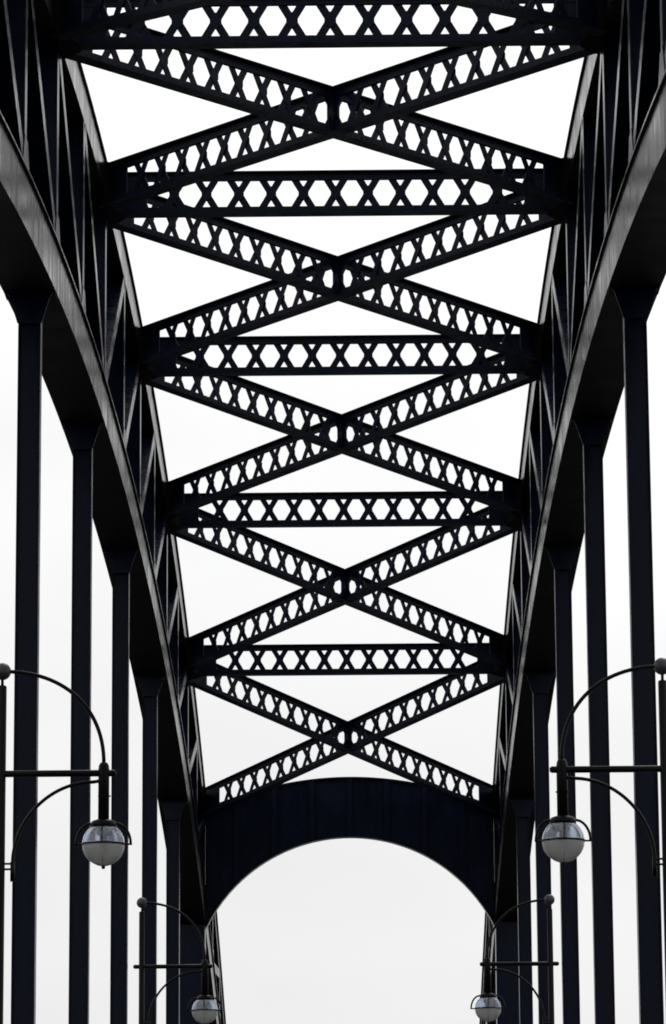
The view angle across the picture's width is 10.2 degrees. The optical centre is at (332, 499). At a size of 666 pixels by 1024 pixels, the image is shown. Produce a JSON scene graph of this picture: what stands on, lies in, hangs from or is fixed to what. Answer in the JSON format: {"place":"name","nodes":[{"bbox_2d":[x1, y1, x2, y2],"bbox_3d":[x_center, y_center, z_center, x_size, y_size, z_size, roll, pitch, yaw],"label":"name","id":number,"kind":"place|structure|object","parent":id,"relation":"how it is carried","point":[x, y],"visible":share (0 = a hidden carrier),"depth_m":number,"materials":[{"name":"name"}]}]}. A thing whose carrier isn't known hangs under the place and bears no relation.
{"place":"outdoors","nodes":[
{"label":"outdoors","id":0,"kind":"place"},
{"bbox_2d":[0,4,665,1023],"label":"sky","id":1,"kind":"structure","parent":0,"point":[345,930],"materials":[{"name":"white"}]},
{"bbox_3d":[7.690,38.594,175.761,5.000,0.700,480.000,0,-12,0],"label":"pavement","id":2,"kind":"structure","parent":0,"visible":0},
{"bbox_2d":[470,894,558,1023],"bbox_3d":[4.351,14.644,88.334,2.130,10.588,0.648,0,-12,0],"label":"street lamp","id":3,"kind":"object","parent":2,"relation":"on","point":[487,1008],"visible":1,"depth_m":88.96,"materials":[{"name":"black metal"}]},
{"bbox_2d":[535,658,665,994],"bbox_3d":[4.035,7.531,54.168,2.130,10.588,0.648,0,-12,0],"label":"street lamp","id":4,"kind":"object","parent":2,"relation":"on","point":[563,840],"visible":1,"depth_m":54.77,"materials":[{"name":"black metal"}]},
{"bbox_3d":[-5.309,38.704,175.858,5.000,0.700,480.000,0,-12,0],"label":"pavement","id":5,"kind":"structure","parent":0,"visible":0},
{"bbox_2d":[0,663,131,1023],"bbox_3d":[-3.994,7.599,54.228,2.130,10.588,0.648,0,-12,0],"label":"street lamp","id":6,"kind":"object","parent":5,"relation":"on","point":[103,843],"visible":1,"depth_m":54.80,"materials":[{"name":"black metal"}]},
{"bbox_2d":[133,897,222,1023],"bbox_3d":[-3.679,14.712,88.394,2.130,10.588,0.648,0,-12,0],"label":"street lamp","id":7,"kind":"object","parent":5,"relation":"on","point":[204,1010],"visible":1,"depth_m":89.03,"materials":[{"name":"black metal"}]},
{"bbox_2d":[0,0,665,1023],"bbox_3d":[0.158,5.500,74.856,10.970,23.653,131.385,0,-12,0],"label":"steel arch bridge","id":8,"kind":"structure","parent":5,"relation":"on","point":[98,356],"depth_m":77.50,"materials":[{"name":"paint"}]}
]}

